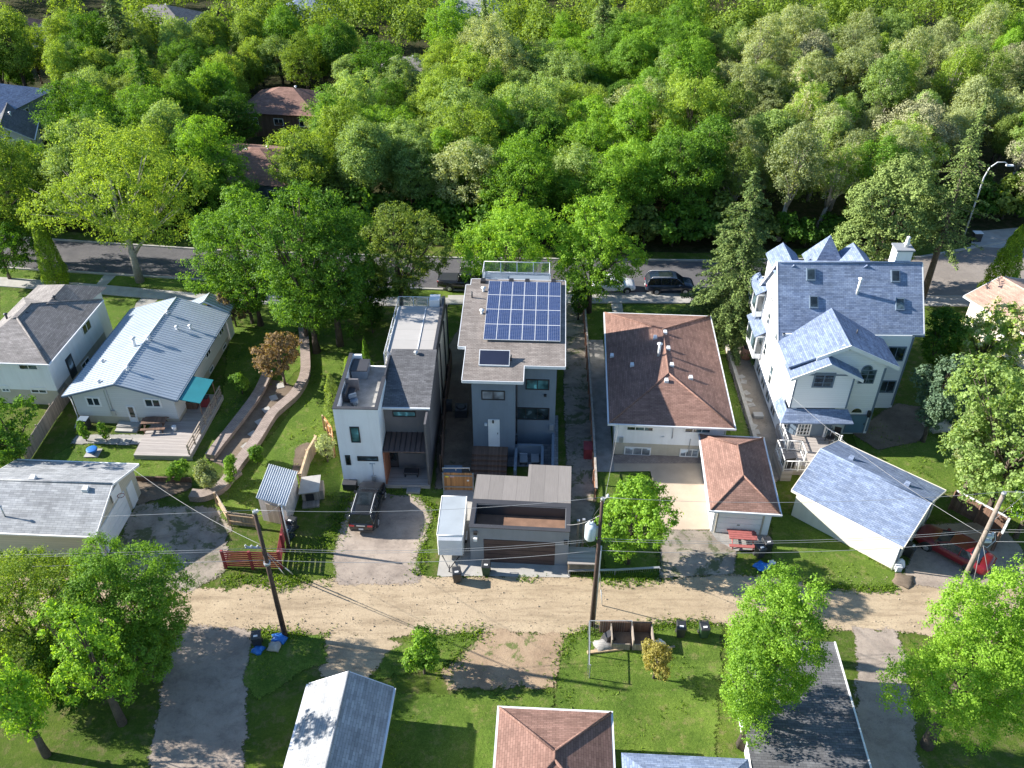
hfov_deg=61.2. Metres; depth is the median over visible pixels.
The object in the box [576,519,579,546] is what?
timber post
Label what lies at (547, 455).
patio
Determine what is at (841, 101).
aspen tree
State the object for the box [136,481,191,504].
vegetable bed
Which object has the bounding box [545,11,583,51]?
woodland tree
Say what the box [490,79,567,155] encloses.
woodland tree
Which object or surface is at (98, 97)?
woodland tree
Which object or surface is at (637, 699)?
yard lawn
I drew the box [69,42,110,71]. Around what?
woodland tree
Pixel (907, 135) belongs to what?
woodland tree
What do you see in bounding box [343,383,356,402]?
outdoor sofa
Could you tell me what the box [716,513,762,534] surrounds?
garage door
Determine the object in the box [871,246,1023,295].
cul de sac
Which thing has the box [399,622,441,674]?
elder bush
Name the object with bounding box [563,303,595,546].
side lane
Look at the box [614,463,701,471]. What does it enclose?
patio strip
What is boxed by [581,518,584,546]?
timber post
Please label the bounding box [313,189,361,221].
undergrowth bush
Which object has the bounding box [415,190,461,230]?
undergrowth bush
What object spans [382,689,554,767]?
yard lawn
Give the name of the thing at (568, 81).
woodland tree
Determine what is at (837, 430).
garden chair
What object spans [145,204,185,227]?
undergrowth bush
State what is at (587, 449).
locker
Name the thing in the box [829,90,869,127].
aspen tree
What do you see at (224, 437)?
retaining wall
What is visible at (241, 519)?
board fence
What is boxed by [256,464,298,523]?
garden shed
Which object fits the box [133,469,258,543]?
overhead wire
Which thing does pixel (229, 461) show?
currant bush
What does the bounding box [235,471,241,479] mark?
planter box
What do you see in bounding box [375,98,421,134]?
woodland tree
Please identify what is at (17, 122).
house
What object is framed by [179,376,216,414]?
porch canopy
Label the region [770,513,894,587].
back lawn
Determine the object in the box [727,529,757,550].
picnic table
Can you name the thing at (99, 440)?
paving slab
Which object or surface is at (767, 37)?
aspen tree
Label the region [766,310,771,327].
window
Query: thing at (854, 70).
woodland tree
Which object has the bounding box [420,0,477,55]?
woodland tree
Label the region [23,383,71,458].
board fence
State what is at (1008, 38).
woodland tree
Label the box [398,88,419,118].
woodland tree
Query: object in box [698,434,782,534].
detached garage
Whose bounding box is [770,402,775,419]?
window
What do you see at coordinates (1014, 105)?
woodland tree
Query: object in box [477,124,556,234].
woodland tree
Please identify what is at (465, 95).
woodland tree
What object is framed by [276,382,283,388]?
stepping stone
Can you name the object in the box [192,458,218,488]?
silver willow bush
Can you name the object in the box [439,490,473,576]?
concrete side pad
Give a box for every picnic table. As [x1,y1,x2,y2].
[140,416,168,433]
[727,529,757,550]
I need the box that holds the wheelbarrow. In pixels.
[600,630,616,642]
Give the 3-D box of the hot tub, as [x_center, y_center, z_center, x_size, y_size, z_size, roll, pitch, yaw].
[-11.397,-1.131,65.296,1.260,0.800,1.560,1,37,1]
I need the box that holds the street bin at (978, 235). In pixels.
[970,231,983,241]
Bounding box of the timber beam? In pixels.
[587,648,622,653]
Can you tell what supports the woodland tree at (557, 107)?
on the woodland ground at (40, 8)
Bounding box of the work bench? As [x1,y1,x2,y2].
[567,547,595,569]
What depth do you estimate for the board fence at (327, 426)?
68.50 m
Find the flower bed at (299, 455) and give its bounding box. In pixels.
[292,442,309,473]
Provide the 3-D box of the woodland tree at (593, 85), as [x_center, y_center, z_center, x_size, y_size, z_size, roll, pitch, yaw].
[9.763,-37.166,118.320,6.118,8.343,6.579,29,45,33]
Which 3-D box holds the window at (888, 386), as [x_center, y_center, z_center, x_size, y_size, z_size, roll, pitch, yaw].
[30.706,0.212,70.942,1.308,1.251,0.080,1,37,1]
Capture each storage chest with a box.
[185,401,198,408]
[342,479,357,490]
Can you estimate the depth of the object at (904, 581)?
57.13 m
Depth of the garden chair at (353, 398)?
62.22 m
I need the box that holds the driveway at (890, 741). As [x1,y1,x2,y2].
[852,626,923,767]
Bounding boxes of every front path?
[97,275,115,284]
[134,298,157,307]
[611,303,622,312]
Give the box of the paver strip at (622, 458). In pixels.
[613,454,701,462]
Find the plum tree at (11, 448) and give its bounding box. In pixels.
[0,394,39,466]
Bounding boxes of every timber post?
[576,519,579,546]
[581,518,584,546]
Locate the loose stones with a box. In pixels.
[17,570,1015,654]
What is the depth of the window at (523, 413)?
66.65 m
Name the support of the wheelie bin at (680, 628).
on the yard lawn at (637, 699)
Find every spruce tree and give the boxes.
[94,0,138,76]
[125,39,174,105]
[465,0,504,85]
[582,0,615,75]
[666,166,776,365]
[897,99,999,299]
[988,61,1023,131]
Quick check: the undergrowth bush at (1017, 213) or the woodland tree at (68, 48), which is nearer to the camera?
the undergrowth bush at (1017, 213)
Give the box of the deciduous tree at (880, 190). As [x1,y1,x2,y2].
[831,151,958,260]
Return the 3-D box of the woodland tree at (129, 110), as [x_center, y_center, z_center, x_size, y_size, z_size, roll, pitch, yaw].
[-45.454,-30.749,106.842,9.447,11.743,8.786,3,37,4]
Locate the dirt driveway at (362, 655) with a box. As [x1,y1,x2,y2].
[318,628,401,677]
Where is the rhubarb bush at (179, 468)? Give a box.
[165,457,189,481]
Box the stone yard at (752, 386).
[724,334,779,481]
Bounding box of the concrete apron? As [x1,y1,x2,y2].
[437,559,569,576]
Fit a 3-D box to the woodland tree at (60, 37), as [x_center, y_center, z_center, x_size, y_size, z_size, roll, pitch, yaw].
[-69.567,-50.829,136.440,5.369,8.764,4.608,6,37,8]
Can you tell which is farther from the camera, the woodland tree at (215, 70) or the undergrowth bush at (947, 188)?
the woodland tree at (215, 70)
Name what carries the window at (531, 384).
in the modern house at (512, 338)
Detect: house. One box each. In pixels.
[0,83,53,139]
[0,103,43,155]
[6,16,47,47]
[131,4,203,42]
[199,143,293,207]
[241,85,335,137]
[288,0,337,20]
[332,294,449,493]
[368,55,447,99]
[433,0,503,34]
[458,261,565,477]
[746,235,924,435]
[963,276,1023,369]
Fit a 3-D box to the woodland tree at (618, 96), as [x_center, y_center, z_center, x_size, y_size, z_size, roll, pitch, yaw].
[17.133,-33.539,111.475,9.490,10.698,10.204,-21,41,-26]
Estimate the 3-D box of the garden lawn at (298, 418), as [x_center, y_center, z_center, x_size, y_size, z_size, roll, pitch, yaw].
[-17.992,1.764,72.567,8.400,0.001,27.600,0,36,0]
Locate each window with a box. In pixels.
[0,385,10,391]
[18,365,38,369]
[29,387,47,393]
[81,319,91,335]
[81,356,89,368]
[84,396,101,406]
[142,398,162,407]
[267,189,275,197]
[273,118,283,125]
[299,120,308,126]
[345,455,350,464]
[349,427,360,442]
[357,456,378,460]
[392,411,415,416]
[481,390,504,399]
[517,407,548,419]
[526,379,548,389]
[624,446,650,454]
[626,426,653,431]
[679,449,698,456]
[684,429,710,433]
[756,361,760,377]
[760,374,765,391]
[762,340,767,358]
[765,388,770,405]
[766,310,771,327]
[767,363,773,387]
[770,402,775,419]
[811,373,836,387]
[858,370,876,383]
[862,365,872,369]
[879,380,896,392]
[889,346,906,360]
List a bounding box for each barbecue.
[200,395,210,406]
[781,452,796,468]
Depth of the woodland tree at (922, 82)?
116.62 m
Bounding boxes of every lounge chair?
[520,453,527,464]
[531,454,538,464]
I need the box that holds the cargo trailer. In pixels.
[436,495,467,571]
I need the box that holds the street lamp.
[963,162,1013,235]
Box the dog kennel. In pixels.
[298,475,324,508]
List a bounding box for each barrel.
[741,345,750,359]
[895,558,904,567]
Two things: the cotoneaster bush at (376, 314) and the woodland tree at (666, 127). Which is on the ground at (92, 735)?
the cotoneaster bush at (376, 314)
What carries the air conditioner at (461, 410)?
on the ground at (92, 735)
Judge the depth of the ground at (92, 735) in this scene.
53.97 m
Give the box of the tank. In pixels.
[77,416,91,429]
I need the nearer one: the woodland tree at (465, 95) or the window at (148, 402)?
the window at (148, 402)
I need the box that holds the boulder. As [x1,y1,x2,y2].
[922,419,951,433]
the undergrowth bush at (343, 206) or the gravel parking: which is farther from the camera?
the undergrowth bush at (343, 206)
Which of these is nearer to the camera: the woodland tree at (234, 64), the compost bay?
the compost bay
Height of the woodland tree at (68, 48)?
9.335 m
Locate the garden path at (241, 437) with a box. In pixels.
[205,380,291,467]
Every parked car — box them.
[592,274,635,293]
[914,524,996,575]
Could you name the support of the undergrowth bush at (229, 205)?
on the woodland ground at (40, 8)
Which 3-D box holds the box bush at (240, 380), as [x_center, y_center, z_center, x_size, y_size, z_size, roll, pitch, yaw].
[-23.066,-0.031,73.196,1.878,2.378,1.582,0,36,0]
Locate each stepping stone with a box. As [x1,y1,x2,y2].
[262,406,269,413]
[269,394,277,400]
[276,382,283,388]
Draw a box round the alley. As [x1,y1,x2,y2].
[0,573,1023,637]
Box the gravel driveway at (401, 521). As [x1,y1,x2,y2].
[332,492,431,585]
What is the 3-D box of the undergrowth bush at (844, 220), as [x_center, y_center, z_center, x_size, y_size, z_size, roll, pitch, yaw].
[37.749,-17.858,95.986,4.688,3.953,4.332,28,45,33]
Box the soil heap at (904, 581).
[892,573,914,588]
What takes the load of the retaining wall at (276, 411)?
on the garden lawn at (298, 418)
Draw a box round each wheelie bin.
[250,628,262,646]
[283,524,295,540]
[286,515,298,530]
[451,565,460,582]
[481,559,490,575]
[675,619,686,637]
[697,620,710,637]
[752,541,766,558]
[762,536,773,552]
[902,540,917,557]
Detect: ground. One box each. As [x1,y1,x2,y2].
[0,0,1023,252]
[0,229,1023,767]
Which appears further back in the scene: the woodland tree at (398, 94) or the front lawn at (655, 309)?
the woodland tree at (398, 94)
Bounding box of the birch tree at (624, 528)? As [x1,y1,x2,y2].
[594,473,683,565]
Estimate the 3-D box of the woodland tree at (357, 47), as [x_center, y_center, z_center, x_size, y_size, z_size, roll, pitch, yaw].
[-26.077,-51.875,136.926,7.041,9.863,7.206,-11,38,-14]
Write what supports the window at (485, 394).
in the modern house at (512, 338)
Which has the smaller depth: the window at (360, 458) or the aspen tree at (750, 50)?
the window at (360, 458)
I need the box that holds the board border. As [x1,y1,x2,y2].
[135,476,191,482]
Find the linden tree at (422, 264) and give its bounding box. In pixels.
[354,200,457,305]
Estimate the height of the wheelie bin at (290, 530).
1.056 m
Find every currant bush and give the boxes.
[223,454,237,484]
[998,475,1023,538]
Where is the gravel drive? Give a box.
[659,529,767,577]
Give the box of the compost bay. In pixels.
[599,621,653,649]
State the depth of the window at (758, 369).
75.28 m
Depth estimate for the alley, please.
55.67 m
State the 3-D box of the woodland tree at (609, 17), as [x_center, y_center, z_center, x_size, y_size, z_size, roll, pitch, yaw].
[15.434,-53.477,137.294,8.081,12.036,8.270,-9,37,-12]
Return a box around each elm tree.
[15,109,218,283]
[719,558,834,751]
[875,552,1023,755]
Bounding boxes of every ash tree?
[0,119,49,260]
[951,296,1023,383]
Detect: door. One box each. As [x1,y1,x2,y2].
[65,353,77,378]
[99,491,130,552]
[125,406,138,421]
[126,480,137,508]
[266,504,280,523]
[276,123,282,134]
[389,452,398,466]
[483,539,554,564]
[488,419,499,446]
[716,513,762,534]
[796,424,811,435]
[843,414,867,432]
[898,509,929,558]
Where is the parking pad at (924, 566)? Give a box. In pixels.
[903,522,1023,588]
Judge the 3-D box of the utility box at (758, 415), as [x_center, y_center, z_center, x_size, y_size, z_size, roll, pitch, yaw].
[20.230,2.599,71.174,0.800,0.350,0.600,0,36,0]
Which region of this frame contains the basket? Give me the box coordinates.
[894,563,902,571]
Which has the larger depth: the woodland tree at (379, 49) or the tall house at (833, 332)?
the woodland tree at (379, 49)
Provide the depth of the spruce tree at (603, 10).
132.06 m
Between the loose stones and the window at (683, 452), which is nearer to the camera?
the loose stones
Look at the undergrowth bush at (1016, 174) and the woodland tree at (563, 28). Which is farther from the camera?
the woodland tree at (563, 28)
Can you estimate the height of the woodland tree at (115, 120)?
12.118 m
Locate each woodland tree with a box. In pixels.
[0,2,38,85]
[0,18,13,83]
[0,143,48,192]
[1,137,43,191]
[2,60,34,86]
[19,22,51,83]
[23,149,82,204]
[28,73,116,147]
[28,155,48,192]
[35,136,102,223]
[39,112,135,197]
[41,8,82,45]
[41,38,76,90]
[46,118,67,146]
[51,32,81,57]
[52,77,93,117]
[59,8,110,50]
[59,81,120,114]
[61,103,131,198]
[62,64,116,100]
[64,38,83,62]
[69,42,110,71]
[69,92,120,131]
[71,137,130,196]
[76,46,120,83]
[79,18,117,58]
[100,10,155,55]
[102,73,149,112]
[102,117,182,199]
[103,57,150,88]
[104,81,182,134]
[110,139,161,194]
[111,27,159,66]
[112,99,150,128]
[116,44,160,80]
[124,67,171,102]
[125,62,163,88]
[139,97,189,193]
[156,38,196,80]
[157,15,194,57]
[157,110,249,200]
[158,70,203,121]
[159,127,208,208]
[163,57,205,97]
[168,48,212,95]
[184,33,218,61]
[185,58,244,115]
[189,10,232,50]
[191,71,228,108]
[192,149,261,209]
[195,43,232,66]
[196,101,221,146]
[199,49,251,104]
[202,90,262,141]
[226,12,262,55]
[232,55,262,96]
[234,35,280,88]
[256,34,302,86]
[258,0,307,83]
[262,123,340,201]
[278,32,329,89]
[278,140,329,193]
[297,82,367,152]
[300,22,343,89]
[304,98,353,136]
[308,157,361,208]
[310,97,371,163]
[312,67,380,122]
[318,17,359,95]
[330,53,368,92]
[331,112,382,206]
[332,23,366,67]
[336,120,395,214]
[347,85,380,122]
[350,32,405,94]
[351,104,423,182]
[369,53,424,102]
[372,78,405,111]
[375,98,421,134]
[375,116,427,201]
[379,129,436,201]
[379,129,440,204]
[388,115,438,138]
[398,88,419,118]
[405,70,455,128]
[411,127,435,197]
[412,64,457,95]
[415,62,464,96]
[419,36,463,76]
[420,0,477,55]
[421,126,458,181]
[425,75,503,142]
[426,102,508,198]
[427,136,506,219]
[439,42,508,108]
[445,136,500,198]
[453,16,495,58]
[461,40,492,83]
[465,13,533,80]
[468,93,519,159]
[472,70,505,105]
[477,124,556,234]
[484,136,524,195]
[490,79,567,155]
[492,82,519,131]
[503,44,534,60]
[503,65,536,117]
[508,147,557,204]
[509,100,569,160]
[511,37,532,52]
[516,38,568,87]
[519,71,569,114]
[530,47,597,85]
[537,37,580,89]
[537,168,582,217]
[538,78,581,119]
[540,145,572,187]
[541,98,572,149]
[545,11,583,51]
[547,139,602,194]
[553,112,622,168]
[557,119,601,153]
[558,81,612,121]
[561,52,613,83]
[562,93,614,148]
[565,80,604,111]
[565,149,661,241]
[566,27,603,59]
[577,66,614,96]
[578,92,614,127]
[587,7,632,46]
[587,7,646,88]
[587,27,628,83]
[601,135,665,205]
[601,140,652,202]
[603,76,680,139]
[604,32,645,86]
[605,81,657,145]
[606,78,633,135]
[608,23,666,81]
[622,11,666,58]
[622,138,661,183]
[632,65,668,115]
[636,119,715,202]
[638,77,698,140]
[645,0,706,51]
[646,127,724,225]
[647,17,693,64]
[651,67,736,135]
[654,42,695,85]
[658,34,725,100]
[658,123,690,177]
[669,17,712,54]
[679,111,740,201]
[687,91,700,130]
[690,38,718,77]
[703,27,735,66]
[710,57,759,111]
[713,116,774,194]
[733,143,773,199]
[735,77,790,122]
[741,57,789,111]
[741,108,798,193]
[759,49,796,71]
[763,129,835,209]
[766,59,796,99]
[777,1,831,58]
[781,64,815,107]
[783,48,809,78]
[788,91,820,129]
[793,28,837,77]
[812,101,857,195]
[814,71,844,111]
[819,44,877,102]
[825,21,886,85]
[830,43,848,74]
[846,37,884,105]
[860,51,884,116]
[866,111,954,181]
[868,6,915,52]
[871,51,937,117]
[871,91,962,163]
[879,123,924,218]
[894,92,934,117]
[905,88,943,133]
[914,76,938,92]
[935,40,964,85]
[940,74,1002,164]
[940,106,981,178]
[945,29,991,60]
[975,84,1023,162]
[989,25,1023,68]
[989,113,1021,176]
[997,42,1023,96]
[1005,135,1023,202]
[1018,112,1023,131]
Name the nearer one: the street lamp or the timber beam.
the timber beam
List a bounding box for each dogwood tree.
[909,352,974,442]
[918,304,968,377]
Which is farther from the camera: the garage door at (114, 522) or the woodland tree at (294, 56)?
the woodland tree at (294, 56)
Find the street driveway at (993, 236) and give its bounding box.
[971,228,1017,247]
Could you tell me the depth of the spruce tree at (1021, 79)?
116.59 m
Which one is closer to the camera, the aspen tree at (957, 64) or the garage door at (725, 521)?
the garage door at (725, 521)
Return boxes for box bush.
[226,372,249,393]
[247,444,263,463]
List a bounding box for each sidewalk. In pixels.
[0,277,447,306]
[447,294,969,306]
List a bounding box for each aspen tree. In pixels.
[712,77,759,140]
[718,144,767,200]
[719,18,754,63]
[724,56,769,112]
[730,115,768,150]
[735,10,785,65]
[745,30,774,49]
[757,56,777,80]
[760,33,793,69]
[764,118,828,241]
[769,109,809,186]
[780,79,832,164]
[787,50,831,85]
[806,114,851,201]
[807,110,855,172]
[811,94,861,130]
[816,141,867,228]
[826,128,878,211]
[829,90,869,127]
[839,5,887,46]
[845,131,917,202]
[852,105,884,146]
[858,47,912,129]
[866,48,925,141]
[870,31,897,54]
[872,135,920,180]
[881,25,938,124]
[889,46,928,111]
[919,133,952,170]
[923,80,951,117]
[924,35,949,70]
[927,44,987,106]
[928,14,963,85]
[939,38,992,87]
[960,49,1014,104]
[961,0,1012,48]
[979,45,1023,95]
[986,42,1020,55]
[1000,11,1023,50]
[1001,70,1019,101]
[1008,125,1023,174]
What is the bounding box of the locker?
[583,441,592,458]
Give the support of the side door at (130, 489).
in the detached garage at (55, 493)
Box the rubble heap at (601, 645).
[593,639,612,651]
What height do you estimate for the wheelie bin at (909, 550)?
1.056 m
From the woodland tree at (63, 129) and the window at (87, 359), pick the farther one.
the woodland tree at (63, 129)
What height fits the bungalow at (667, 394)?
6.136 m
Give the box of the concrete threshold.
[710,530,765,550]
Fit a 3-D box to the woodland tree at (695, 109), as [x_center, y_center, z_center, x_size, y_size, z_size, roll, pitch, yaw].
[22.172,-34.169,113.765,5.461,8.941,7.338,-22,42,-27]
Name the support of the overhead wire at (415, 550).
attached to the utility pole at (593, 531)
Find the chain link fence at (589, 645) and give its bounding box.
[587,620,632,677]
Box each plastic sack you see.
[251,646,265,654]
[267,641,281,651]
[271,633,287,644]
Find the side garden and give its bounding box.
[1004,487,1023,562]
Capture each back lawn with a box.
[50,443,211,487]
[597,471,658,579]
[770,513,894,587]
[852,434,978,492]
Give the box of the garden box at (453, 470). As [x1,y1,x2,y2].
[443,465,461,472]
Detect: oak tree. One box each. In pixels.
[0,543,128,710]
[40,531,198,678]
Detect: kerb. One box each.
[1,267,962,296]
[11,236,1006,261]
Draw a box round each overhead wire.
[0,550,261,557]
[2,510,250,519]
[27,548,258,554]
[32,560,261,566]
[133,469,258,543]
[259,497,601,511]
[266,538,598,550]
[266,542,582,552]
[270,550,595,562]
[599,529,986,540]
[600,541,978,552]
[604,492,997,502]
[615,532,977,543]
[791,396,979,532]
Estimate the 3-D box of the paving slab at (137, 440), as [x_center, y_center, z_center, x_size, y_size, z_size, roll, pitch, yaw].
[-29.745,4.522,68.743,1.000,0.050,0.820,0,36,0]
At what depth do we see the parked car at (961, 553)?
58.19 m
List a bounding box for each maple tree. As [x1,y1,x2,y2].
[0,213,37,278]
[0,646,55,758]
[27,597,138,726]
[175,180,304,326]
[202,255,279,323]
[222,177,367,353]
[272,253,332,336]
[289,205,378,347]
[323,373,337,419]
[339,256,400,318]
[451,188,562,282]
[550,190,651,313]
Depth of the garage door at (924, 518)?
59.87 m
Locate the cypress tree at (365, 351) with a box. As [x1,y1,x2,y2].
[361,336,372,363]
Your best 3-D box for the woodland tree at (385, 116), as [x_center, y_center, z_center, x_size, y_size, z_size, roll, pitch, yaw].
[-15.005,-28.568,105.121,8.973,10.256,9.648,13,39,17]
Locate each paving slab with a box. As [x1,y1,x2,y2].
[94,437,108,443]
[106,437,120,444]
[117,438,131,444]
[129,437,142,444]
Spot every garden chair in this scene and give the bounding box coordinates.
[348,392,357,405]
[825,431,835,442]
[834,426,841,435]
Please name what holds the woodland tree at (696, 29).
on the woodland ground at (40, 8)
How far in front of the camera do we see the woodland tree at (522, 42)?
138.19 m
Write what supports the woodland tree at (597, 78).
on the woodland ground at (40, 8)
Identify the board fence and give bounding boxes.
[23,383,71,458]
[213,492,256,529]
[298,435,316,482]
[321,415,335,457]
[439,348,451,471]
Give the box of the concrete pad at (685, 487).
[651,470,709,529]
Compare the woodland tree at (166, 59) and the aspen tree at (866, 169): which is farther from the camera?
the woodland tree at (166, 59)
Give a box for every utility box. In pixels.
[752,412,763,418]
[1011,490,1023,517]
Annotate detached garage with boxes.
[0,459,140,558]
[283,671,395,767]
[469,464,570,565]
[493,706,615,767]
[621,753,749,767]
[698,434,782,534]
[733,640,871,767]
[791,440,945,569]
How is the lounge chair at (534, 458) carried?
on the patio at (547, 455)
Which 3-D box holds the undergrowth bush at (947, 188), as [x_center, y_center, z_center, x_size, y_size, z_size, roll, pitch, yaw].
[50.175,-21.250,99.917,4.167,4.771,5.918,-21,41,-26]
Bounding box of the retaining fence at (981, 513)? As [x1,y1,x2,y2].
[948,490,1010,550]
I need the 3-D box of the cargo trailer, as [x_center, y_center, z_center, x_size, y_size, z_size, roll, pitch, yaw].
[-4.081,10.316,59.097,1.993,2.290,5.367,1,37,1]
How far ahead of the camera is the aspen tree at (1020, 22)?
134.63 m
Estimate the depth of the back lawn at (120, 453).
67.10 m
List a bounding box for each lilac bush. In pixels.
[206,289,254,326]
[926,389,972,425]
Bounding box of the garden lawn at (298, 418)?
[211,320,357,519]
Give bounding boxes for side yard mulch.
[435,327,475,488]
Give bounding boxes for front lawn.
[0,290,136,329]
[160,299,298,331]
[586,306,611,339]
[624,305,707,314]
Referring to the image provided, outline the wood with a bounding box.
[0,0,1023,56]
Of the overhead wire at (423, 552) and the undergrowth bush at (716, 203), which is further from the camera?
the undergrowth bush at (716, 203)
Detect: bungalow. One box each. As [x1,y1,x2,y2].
[0,284,112,404]
[61,293,234,432]
[603,312,736,456]
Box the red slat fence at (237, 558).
[219,517,285,569]
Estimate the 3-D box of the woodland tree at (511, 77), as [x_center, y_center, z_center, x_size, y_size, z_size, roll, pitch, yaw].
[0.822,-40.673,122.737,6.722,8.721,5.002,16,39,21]
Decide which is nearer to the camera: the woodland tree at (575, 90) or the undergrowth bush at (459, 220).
the undergrowth bush at (459, 220)
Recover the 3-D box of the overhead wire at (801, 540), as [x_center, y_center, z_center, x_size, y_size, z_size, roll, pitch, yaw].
[16.300,8.852,50.030,22.613,0.571,0.020,-1,37,-1]
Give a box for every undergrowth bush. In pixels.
[2,181,41,222]
[24,199,63,228]
[44,199,83,224]
[51,196,90,226]
[91,192,120,222]
[102,205,146,219]
[111,183,165,227]
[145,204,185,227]
[168,189,215,227]
[195,197,221,222]
[210,195,247,215]
[246,196,284,229]
[261,186,311,230]
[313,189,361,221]
[324,184,394,232]
[371,183,415,215]
[388,198,413,231]
[402,195,445,233]
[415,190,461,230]
[440,198,489,242]
[460,195,509,241]
[502,190,557,233]
[503,211,532,237]
[546,205,584,239]
[611,205,634,238]
[617,201,672,243]
[644,201,706,246]
[675,203,723,241]
[684,189,754,239]
[741,205,786,238]
[769,210,815,243]
[789,216,832,246]
[817,211,845,240]
[832,205,868,231]
[860,206,882,239]
[875,194,906,207]
[887,205,933,241]
[932,182,967,217]
[961,174,1008,218]
[982,173,1023,218]
[1005,188,1023,217]
[1014,168,1023,175]
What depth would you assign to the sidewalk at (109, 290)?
87.17 m
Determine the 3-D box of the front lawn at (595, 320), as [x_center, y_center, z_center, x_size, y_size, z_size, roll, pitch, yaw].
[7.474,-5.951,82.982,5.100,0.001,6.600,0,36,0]
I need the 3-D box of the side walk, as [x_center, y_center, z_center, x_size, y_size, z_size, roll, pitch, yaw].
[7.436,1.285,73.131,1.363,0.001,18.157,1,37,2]
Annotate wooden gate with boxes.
[442,467,473,491]
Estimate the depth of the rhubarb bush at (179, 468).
64.05 m
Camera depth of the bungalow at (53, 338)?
72.65 m
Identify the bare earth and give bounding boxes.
[441,628,568,690]
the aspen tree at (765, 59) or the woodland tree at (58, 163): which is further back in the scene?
the aspen tree at (765, 59)
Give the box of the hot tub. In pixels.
[350,359,370,378]
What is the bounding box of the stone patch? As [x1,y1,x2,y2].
[71,434,143,443]
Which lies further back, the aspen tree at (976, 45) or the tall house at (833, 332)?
the aspen tree at (976, 45)
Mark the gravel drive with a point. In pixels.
(690, 558)
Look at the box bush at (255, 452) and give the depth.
65.72 m
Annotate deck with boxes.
[134,386,223,460]
[772,423,842,480]
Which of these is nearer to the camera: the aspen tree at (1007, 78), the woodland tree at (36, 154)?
the woodland tree at (36, 154)
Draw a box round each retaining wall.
[188,323,310,501]
[205,370,272,458]
[722,338,756,436]
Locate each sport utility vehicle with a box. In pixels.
[348,481,385,531]
[644,270,694,294]
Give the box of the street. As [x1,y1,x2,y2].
[2,239,767,292]
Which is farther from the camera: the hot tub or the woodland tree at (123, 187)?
the woodland tree at (123, 187)
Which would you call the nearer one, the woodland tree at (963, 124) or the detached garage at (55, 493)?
the detached garage at (55, 493)
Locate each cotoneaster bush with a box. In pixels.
[357,301,384,332]
[569,284,588,319]
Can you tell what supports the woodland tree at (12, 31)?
on the woodland ground at (40, 8)
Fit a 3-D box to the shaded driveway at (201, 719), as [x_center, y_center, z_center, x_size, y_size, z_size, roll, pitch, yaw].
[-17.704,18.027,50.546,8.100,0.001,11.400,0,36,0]
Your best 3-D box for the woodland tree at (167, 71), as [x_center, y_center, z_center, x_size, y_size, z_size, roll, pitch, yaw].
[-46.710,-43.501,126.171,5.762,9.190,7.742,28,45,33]
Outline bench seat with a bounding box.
[404,468,418,476]
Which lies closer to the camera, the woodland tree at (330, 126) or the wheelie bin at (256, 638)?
the wheelie bin at (256, 638)
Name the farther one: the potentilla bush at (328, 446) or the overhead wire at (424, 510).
the potentilla bush at (328, 446)
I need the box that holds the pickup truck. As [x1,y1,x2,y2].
[437,267,481,291]
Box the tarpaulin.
[752,560,770,571]
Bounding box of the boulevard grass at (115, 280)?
[0,269,452,297]
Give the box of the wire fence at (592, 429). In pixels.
[582,305,597,501]
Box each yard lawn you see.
[243,634,328,699]
[372,632,476,680]
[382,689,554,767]
[555,623,723,767]
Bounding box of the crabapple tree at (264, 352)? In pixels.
[249,331,302,384]
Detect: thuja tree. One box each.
[31,215,69,284]
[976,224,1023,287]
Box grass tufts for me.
[60,323,979,767]
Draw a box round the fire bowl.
[84,445,102,457]
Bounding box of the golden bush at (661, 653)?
[640,636,674,681]
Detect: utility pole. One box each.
[244,509,287,636]
[278,503,290,548]
[583,494,608,626]
[945,491,1006,618]
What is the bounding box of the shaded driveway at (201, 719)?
[147,624,251,767]
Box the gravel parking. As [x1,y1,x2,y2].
[111,503,231,592]
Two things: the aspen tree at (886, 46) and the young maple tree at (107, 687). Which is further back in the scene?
the aspen tree at (886, 46)
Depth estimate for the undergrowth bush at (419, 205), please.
95.71 m
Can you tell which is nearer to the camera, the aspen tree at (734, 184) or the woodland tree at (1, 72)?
the aspen tree at (734, 184)
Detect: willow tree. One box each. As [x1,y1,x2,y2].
[936,349,1023,511]
[946,405,1013,490]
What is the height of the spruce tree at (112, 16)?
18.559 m
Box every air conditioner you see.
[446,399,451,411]
[455,403,467,417]
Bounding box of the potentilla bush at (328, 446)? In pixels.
[314,433,336,461]
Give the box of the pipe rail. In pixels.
[568,566,660,575]
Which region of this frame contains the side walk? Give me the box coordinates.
[589,340,613,471]
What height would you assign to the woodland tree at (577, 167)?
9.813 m
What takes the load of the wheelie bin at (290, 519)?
on the ground at (92, 735)
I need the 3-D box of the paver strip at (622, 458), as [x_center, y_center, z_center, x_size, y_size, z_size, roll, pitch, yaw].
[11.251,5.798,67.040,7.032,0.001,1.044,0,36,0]
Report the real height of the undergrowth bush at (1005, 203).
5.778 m
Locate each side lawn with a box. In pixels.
[194,326,300,455]
[296,437,442,506]
[715,334,749,435]
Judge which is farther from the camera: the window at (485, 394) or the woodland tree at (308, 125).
the woodland tree at (308, 125)
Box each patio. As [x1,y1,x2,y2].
[507,415,557,465]
[853,403,925,449]
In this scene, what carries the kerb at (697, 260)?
on the street
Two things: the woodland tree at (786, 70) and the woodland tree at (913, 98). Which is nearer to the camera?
the woodland tree at (913, 98)
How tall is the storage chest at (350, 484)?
0.630 m

